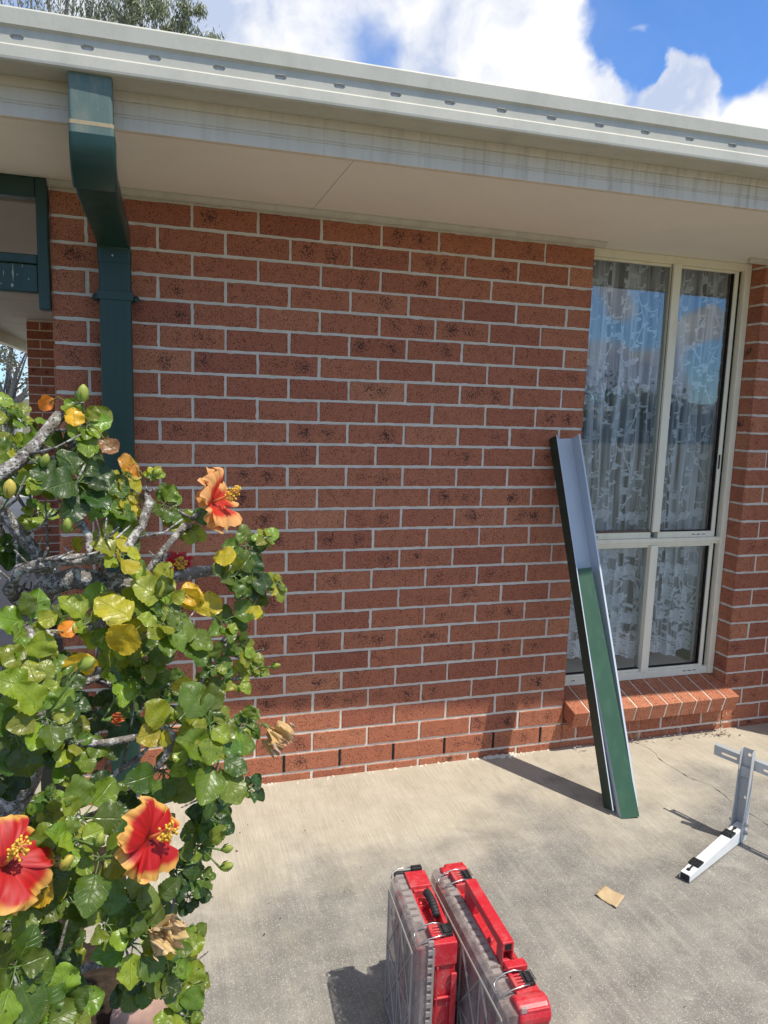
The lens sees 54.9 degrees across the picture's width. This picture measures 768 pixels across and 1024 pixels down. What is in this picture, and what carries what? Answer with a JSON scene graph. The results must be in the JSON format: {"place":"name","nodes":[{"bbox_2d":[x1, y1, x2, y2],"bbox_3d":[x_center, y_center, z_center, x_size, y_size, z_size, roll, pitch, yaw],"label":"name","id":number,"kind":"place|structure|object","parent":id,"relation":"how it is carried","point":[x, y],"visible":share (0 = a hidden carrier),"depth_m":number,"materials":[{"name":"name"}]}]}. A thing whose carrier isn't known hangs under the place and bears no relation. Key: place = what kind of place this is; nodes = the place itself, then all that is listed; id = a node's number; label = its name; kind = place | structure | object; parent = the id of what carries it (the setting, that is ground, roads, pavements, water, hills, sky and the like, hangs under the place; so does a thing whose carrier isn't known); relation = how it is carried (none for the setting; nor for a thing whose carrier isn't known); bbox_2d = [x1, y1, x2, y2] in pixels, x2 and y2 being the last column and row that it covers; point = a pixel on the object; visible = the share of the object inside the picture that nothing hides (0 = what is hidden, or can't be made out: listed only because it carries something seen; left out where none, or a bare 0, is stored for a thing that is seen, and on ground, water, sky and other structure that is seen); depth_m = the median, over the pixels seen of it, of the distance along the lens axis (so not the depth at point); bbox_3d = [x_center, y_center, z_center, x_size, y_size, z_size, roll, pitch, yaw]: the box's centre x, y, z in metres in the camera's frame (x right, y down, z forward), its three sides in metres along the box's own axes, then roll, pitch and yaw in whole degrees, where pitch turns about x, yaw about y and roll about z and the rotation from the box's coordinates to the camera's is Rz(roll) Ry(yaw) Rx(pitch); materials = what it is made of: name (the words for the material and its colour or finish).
{"place":"outdoors","nodes":[
{"label":"outdoors","id":0,"kind":"place"},
{"bbox_2d":[0,474,60,670],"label":"driveway","id":1,"kind":"structure","parent":0,"point":[16,511],"depth_m":6.39,"materials":[{"name":"grey concrete"}]},
{"bbox_2d":[0,343,28,451],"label":"street tree","id":2,"kind":"object","parent":1,"relation":"on","point":[10,389],"visible":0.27,"depth_m":15.09,"materials":[{"name":"plant"}]},
{"bbox_2d":[0,419,31,498],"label":"garden shrub","id":3,"kind":"object","parent":1,"relation":"on","point":[10,431],"visible":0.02,"depth_m":8.97,"materials":[{"name":"green plant"}]},
{"bbox_2d":[13,363,22,432],"bbox_3d":[-10.191,-2.876,20.603,0.178,2.500,0.178,-1,8,-17],"label":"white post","id":4,"kind":"object","parent":1,"relation":"on","point":[20,430],"visible":0.14,"depth_m":20.50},
{"bbox_2d":[0,0,174,45],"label":"gum tree","id":5,"kind":"object","parent":1,"relation":"on","point":[88,8],"visible":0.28,"depth_m":12.72,"materials":[{"name":"green plant"}]},
{"bbox_2d":[0,399,66,800],"bbox_3d":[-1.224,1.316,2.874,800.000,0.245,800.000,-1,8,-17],"label":"lawn","id":6,"kind":"structure","parent":0,"point":[46,779],"depth_m":3.24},
{"bbox_2d":[87,0,226,65],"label":"gum tree","id":7,"kind":"object","parent":6,"relation":"on","point":[158,9],"visible":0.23,"depth_m":13.02,"materials":[{"name":"green plant"}]},
{"bbox_2d":[0,4,767,804],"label":"brick house","id":8,"kind":"structure","parent":6,"relation":"on","point":[330,316],"depth_m":2.94,"materials":[{"name":"red brick"}]},
{"bbox_2d":[566,261,724,658],"bbox_3d":[1.236,-0.228,3.622,0.924,1.980,0.069,-1,8,-17],"label":"lace curtain","id":9,"kind":"object","parent":8,"relation":"hanging from","point":[688,442],"visible":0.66,"depth_m":3.64,"materials":[{"name":"grey fabric"}]},
{"bbox_2d":[562,247,751,727],"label":"window","id":10,"kind":"structure","parent":8,"relation":"in","point":[647,691],"depth_m":3.60,"materials":[{"name":"beige metal"}]},
{"bbox_2d":[0,846,125,1023],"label":"garden bed","id":11,"kind":"object","parent":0,"point":[105,980],"visible":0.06,"depth_m":1.99,"materials":[{"name":"soil"}]},
{"bbox_2d":[34,781,40,793],"bbox_3d":[-1.135,0.787,2.398,0.032,0.830,0.030,3,8,5],"label":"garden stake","id":12,"kind":"object","parent":11,"relation":"on","point":[38,789],"depth_m":2.41,"materials":[{"name":"beige wood"}]},
{"bbox_2d":[110,983,167,1023],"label":"garden stone","id":13,"kind":"object","parent":11,"relation":"on","point":[147,1014],"visible":0.23,"depth_m":1.84,"materials":[{"name":"stone"}]},
{"bbox_2d":[0,384,295,1023],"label":"hibiscus bush","id":14,"kind":"object","parent":11,"relation":"on","point":[50,719],"visible":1,"depth_m":1.18,"materials":[{"name":"green plant"}]},
{"bbox_2d":[0,0,767,398],"label":"sky","id":15,"kind":"structure","parent":0,"point":[708,59],"materials":[{"name":"blue"}]},
{"bbox_2d":[61,723,767,1023],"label":"patio","id":16,"kind":"structure","parent":0,"point":[666,940],"depth_m":2.48,"materials":[{"name":"concrete"}]},
{"bbox_2d":[384,864,456,1023],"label":"tool case","id":17,"kind":"object","parent":16,"relation":"on","point":[421,945],"visible":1,"depth_m":1.74,"materials":[{"name":"red plastic"},{"name":"clear plastic"},{"name":"metal"}]},
{"bbox_2d":[430,862,550,1023],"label":"tool case","id":18,"kind":"object","parent":16,"relation":"on","point":[496,983],"visible":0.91,"depth_m":1.66,"materials":[{"name":"red plastic"},{"name":"clear plastic"},{"name":"metal"}]},
{"bbox_2d":[262,728,719,785],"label":"mortar crumbs","id":19,"kind":"object","parent":16,"relation":"on","point":[484,757],"visible":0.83,"depth_m":3.37,"materials":[{"name":"grey concrete"}]},
{"bbox_2d":[549,434,637,810],"bbox_3d":[0.866,0.425,3.085,0.120,1.478,0.596,-2,9,-24],"label":"metal channel","id":20,"kind":"object","parent":16,"relation":"on","point":[577,519],"visible":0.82,"depth_m":3.13,"materials":[{"name":"grey metal"}]},
{"bbox_2d":[577,567,638,818],"bbox_3d":[0.899,0.721,3.018,0.082,0.942,0.428,-2,9,-25],"label":"metal offcut","id":21,"kind":"object","parent":16,"relation":"on","point":[618,765],"visible":0.92,"depth_m":2.99,"materials":[{"name":"green metal"}]},
{"bbox_2d":[596,885,624,907],"bbox_3d":[0.741,1.258,2.419,0.074,0.008,0.083,-6,11,-44],"label":"cardboard scrap","id":22,"kind":"object","parent":16,"relation":"on","point":[605,893],"visible":1,"depth_m":2.42,"materials":[{"name":"beige cardboard"}]},
{"bbox_2d":[574,708,740,752],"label":"dry leaf litter","id":23,"kind":"object","parent":16,"relation":"on","point":[684,732],"visible":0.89,"depth_m":3.65,"materials":[{"name":"brown plant"}]},
{"bbox_2d":[635,742,767,824],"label":"ground crack","id":24,"kind":"object","parent":16,"relation":"on","point":[697,780],"visible":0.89,"depth_m":3.22,"materials":[{"name":"grey concrete"}]},
{"bbox_2d":[679,742,767,881],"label":"metal bracket","id":25,"kind":"object","parent":16,"relation":"on","point":[734,834],"depth_m":2.74,"materials":[{"name":"grey metal"}]}
]}

